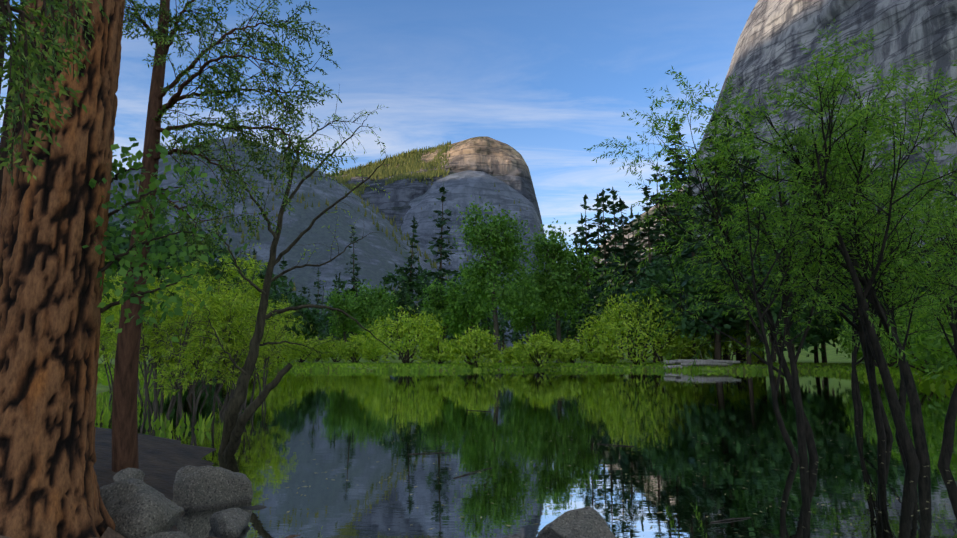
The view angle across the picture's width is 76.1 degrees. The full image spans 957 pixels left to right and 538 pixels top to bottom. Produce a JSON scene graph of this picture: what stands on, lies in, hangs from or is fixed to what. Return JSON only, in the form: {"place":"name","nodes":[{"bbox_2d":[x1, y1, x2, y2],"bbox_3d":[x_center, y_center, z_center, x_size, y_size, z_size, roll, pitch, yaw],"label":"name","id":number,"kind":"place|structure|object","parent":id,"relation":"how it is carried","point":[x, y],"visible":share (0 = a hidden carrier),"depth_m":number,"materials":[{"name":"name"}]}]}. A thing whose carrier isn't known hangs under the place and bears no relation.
{"place":"outdoors","nodes":[
{"label":"outdoors","id":0,"kind":"place"},
{"bbox_2d":[0,527,298,537],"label":"pine roots","id":1,"kind":"object","parent":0,"point":[109,532],"visible":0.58,"depth_m":4.88,"materials":[{"name":"brown wood"}]},
{"bbox_2d":[58,128,247,341],"bbox_3d":[-2.859,-0.323,5.413,1.699,1.934,1.299,0,-8,2],"label":"maple","id":2,"kind":"object","parent":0,"point":[137,260],"depth_m":5.25,"materials":[{"name":"green plant"}]},
{"bbox_2d":[108,137,504,351],"bbox_3d":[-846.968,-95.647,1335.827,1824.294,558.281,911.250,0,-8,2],"label":"ridge terrain","id":3,"kind":"structure","parent":0,"point":[378,256],"depth_m":1235.31,"materials":[{"name":"stone"}]},
{"bbox_2d":[110,134,507,350],"bbox_3d":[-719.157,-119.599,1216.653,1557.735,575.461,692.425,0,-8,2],"label":"ridge conifers","id":4,"kind":"object","parent":3,"relation":"on","point":[311,169],"visible":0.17,"depth_m":1354.46,"materials":[{"name":"green plant"}]},
{"bbox_2d":[0,0,757,263],"label":"sky","id":5,"kind":"structure","parent":0,"point":[550,81],"materials":[{"name":"blue"}]},
{"bbox_2d":[330,136,550,268],"bbox_3d":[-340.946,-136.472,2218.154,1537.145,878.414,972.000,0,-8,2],"label":"mountain","id":6,"kind":"structure","parent":0,"point":[503,162],"depth_m":2250.59,"materials":[{"name":"stone"}]},
{"bbox_2d":[324,140,453,222],"bbox_3d":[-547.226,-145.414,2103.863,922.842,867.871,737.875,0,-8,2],"label":"slope conifers","id":7,"kind":"object","parent":6,"relation":"on","point":[402,170],"visible":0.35,"depth_m":2375.03,"materials":[{"name":"green plant"}]},
{"bbox_2d":[401,170,550,346],"bbox_3d":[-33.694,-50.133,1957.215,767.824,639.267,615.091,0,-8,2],"label":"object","id":8,"kind":"structure","parent":0,"point":[463,187],"depth_m":1978.93,"materials":[{"name":"stone"}]},
{"bbox_2d":[421,182,541,319],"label":"buttress conifers","id":9,"kind":"object","parent":8,"relation":"on","point":[467,245],"visible":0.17,"depth_m":1873.22,"materials":[{"name":"green plant"}]},
{"bbox_2d":[93,332,953,531],"bbox_3d":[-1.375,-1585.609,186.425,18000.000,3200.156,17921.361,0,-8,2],"label":"terrain","id":10,"kind":"structure","parent":0,"point":[162,461],"depth_m":9.98,"materials":[{"name":"green plant"}]},
{"bbox_2d":[0,0,23,199],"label":"neighbour pine wood","id":11,"kind":"object","parent":10,"relation":"on","point":[3,144],"depth_m":9.77,"materials":[{"name":"wood"}]},
{"bbox_2d":[0,0,124,537],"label":"pine trunk","id":12,"kind":"object","parent":10,"relation":"on","point":[50,319],"visible":0.79,"depth_m":4.78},
{"bbox_2d":[0,0,108,185],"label":"pine boughs","id":13,"kind":"object","parent":12,"relation":"attached to","point":[34,61],"depth_m":2.59,"materials":[{"name":"green plant"}]},
{"bbox_2d":[113,468,144,481],"bbox_3d":[-4.018,2.420,7.012,0.330,0.260,0.308,0,-8,2],"label":"shore boulder","id":14,"kind":"object","parent":10,"relation":"on","point":[128,473],"visible":0.5,"depth_m":6.99,"materials":[{"name":"stone"}]},
{"bbox_2d":[99,478,183,537],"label":"shore boulder","id":15,"kind":"object","parent":10,"relation":"on","point":[136,508],"visible":0.73,"depth_m":5.23,"materials":[{"name":"stone"}]},
{"bbox_2d":[99,250,303,422],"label":"thicket shrubs","id":16,"kind":"object","parent":10,"relation":"on","point":[215,302],"depth_m":16.74,"materials":[{"name":"green plant"}]},
{"bbox_2d":[172,465,252,512],"bbox_3d":[-3.133,2.593,7.057,0.852,0.702,0.755,6,-10,-39],"label":"shore boulder","id":17,"kind":"object","parent":10,"relation":"on","point":[202,488],"visible":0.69,"depth_m":6.80,"materials":[{"name":"stone"}]},
{"bbox_2d":[112,0,346,472],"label":"tree","id":18,"kind":"object","parent":10,"relation":"on","point":[205,147],"depth_m":7.76,"materials":[{"name":"green plant"}]},
{"bbox_2d":[209,508,250,537],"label":"shore boulder","id":19,"kind":"object","parent":10,"relation":"on","point":[230,523],"visible":0.94,"depth_m":5.88,"materials":[{"name":"stone"}]},
{"bbox_2d":[241,505,266,509],"bbox_3d":[-2.477,2.712,6.793,0.356,0.140,0.245,3,-8,-22],"label":"shore boulder","id":20,"kind":"object","parent":10,"relation":"on","point":[256,507],"visible":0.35,"depth_m":6.79,"materials":[{"name":"stone"}]},
{"bbox_2d":[155,84,439,455],"bbox_3d":[-2.963,0.025,10.605,4.432,6.705,2.630,6,-10,-38],"label":"tree","id":21,"kind":"object","parent":10,"relation":"on","point":[234,424],"depth_m":10.51,"materials":[{"name":"plant"}]},
{"bbox_2d":[325,190,601,362],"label":"trees","id":22,"kind":"object","parent":10,"relation":"on","point":[537,294],"depth_m":89.15,"materials":[{"name":"green plant"}]},
{"bbox_2d":[242,287,765,370],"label":"willow bush","id":23,"kind":"object","parent":10,"relation":"on","point":[374,349],"depth_m":68.06,"materials":[{"name":"green plant"}]},
{"bbox_2d":[95,362,956,431],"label":"meadow grass leaves","id":24,"kind":"object","parent":10,"relation":"on","point":[827,368],"visible":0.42,"depth_m":58.05,"materials":[{"name":"green plant"}]},
{"bbox_2d":[100,191,956,364],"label":"broadleaf trees","id":25,"kind":"object","parent":10,"relation":"on","point":[687,323],"depth_m":64.91,"materials":[{"name":"green plant"}]},
{"bbox_2d":[104,193,956,357],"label":"forest conifers","id":26,"kind":"object","parent":10,"relation":"on","point":[352,289],"depth_m":203.66,"materials":[{"name":"green plant"}]},
{"bbox_2d":[537,506,616,537],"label":"rock","id":27,"kind":"object","parent":10,"relation":"on","point":[587,522],"visible":1,"depth_m":5.32,"materials":[{"name":"stone"}]},
{"bbox_2d":[218,109,953,363],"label":"conifer trees","id":28,"kind":"object","parent":10,"relation":"on","point":[631,245],"depth_m":103.44,"materials":[{"name":"green plant"}]},
{"bbox_2d":[657,350,739,369],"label":"driftwood logs","id":29,"kind":"object","parent":10,"relation":"on","point":[680,363],"visible":0.9,"depth_m":59.87,"materials":[{"name":"grey wood"}]},
{"bbox_2d":[583,18,956,466],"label":"trees","id":30,"kind":"object","parent":10,"relation":"on","point":[874,136],"depth_m":10.57,"materials":[{"name":"green plant"}]},
{"bbox_2d":[834,279,956,385],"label":"bank shrubs","id":31,"kind":"object","parent":10,"relation":"on","point":[931,343],"depth_m":31.23,"materials":[{"name":"green plant"}]},
{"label":"shore boulder","id":32,"kind":"object","parent":10,"relation":"on","visible":0},
{"bbox_2d":[142,531,188,537],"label":"shore boulder","id":33,"kind":"object","parent":32,"relation":"on","point":[175,534],"visible":1,"depth_m":5.03,"materials":[{"name":"stone"}]},
{"bbox_2d":[95,369,956,537],"bbox_3d":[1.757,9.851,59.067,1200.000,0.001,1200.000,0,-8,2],"label":"lake water","id":34,"kind":"structure","parent":0,"point":[892,492],"depth_m":10.20,"materials":[{"name":"green liquid"}]},
{"bbox_2d":[266,404,954,533],"bbox_3d":[4.225,3.486,12.853,20.435,0.023,16.477,0,-8,2],"label":"lake flotsam","id":35,"kind":"object","parent":34,"relation":"on","point":[610,473],"depth_m":8.76,"materials":[{"name":"green plant"}]},
{"bbox_2d":[553,184,685,341],"bbox_3d":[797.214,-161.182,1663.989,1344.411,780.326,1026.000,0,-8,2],"label":"slope","id":36,"kind":"structure","parent":0,"point":[630,235],"depth_m":1781.39,"materials":[{"name":"stone"}]},
{"bbox_2d":[669,0,956,264],"bbox_3d":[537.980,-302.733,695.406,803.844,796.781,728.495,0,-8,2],"label":"cliff","id":37,"kind":"structure","parent":0,"point":[774,33],"depth_m":660.17,"materials":[{"name":"stone"}]}
]}

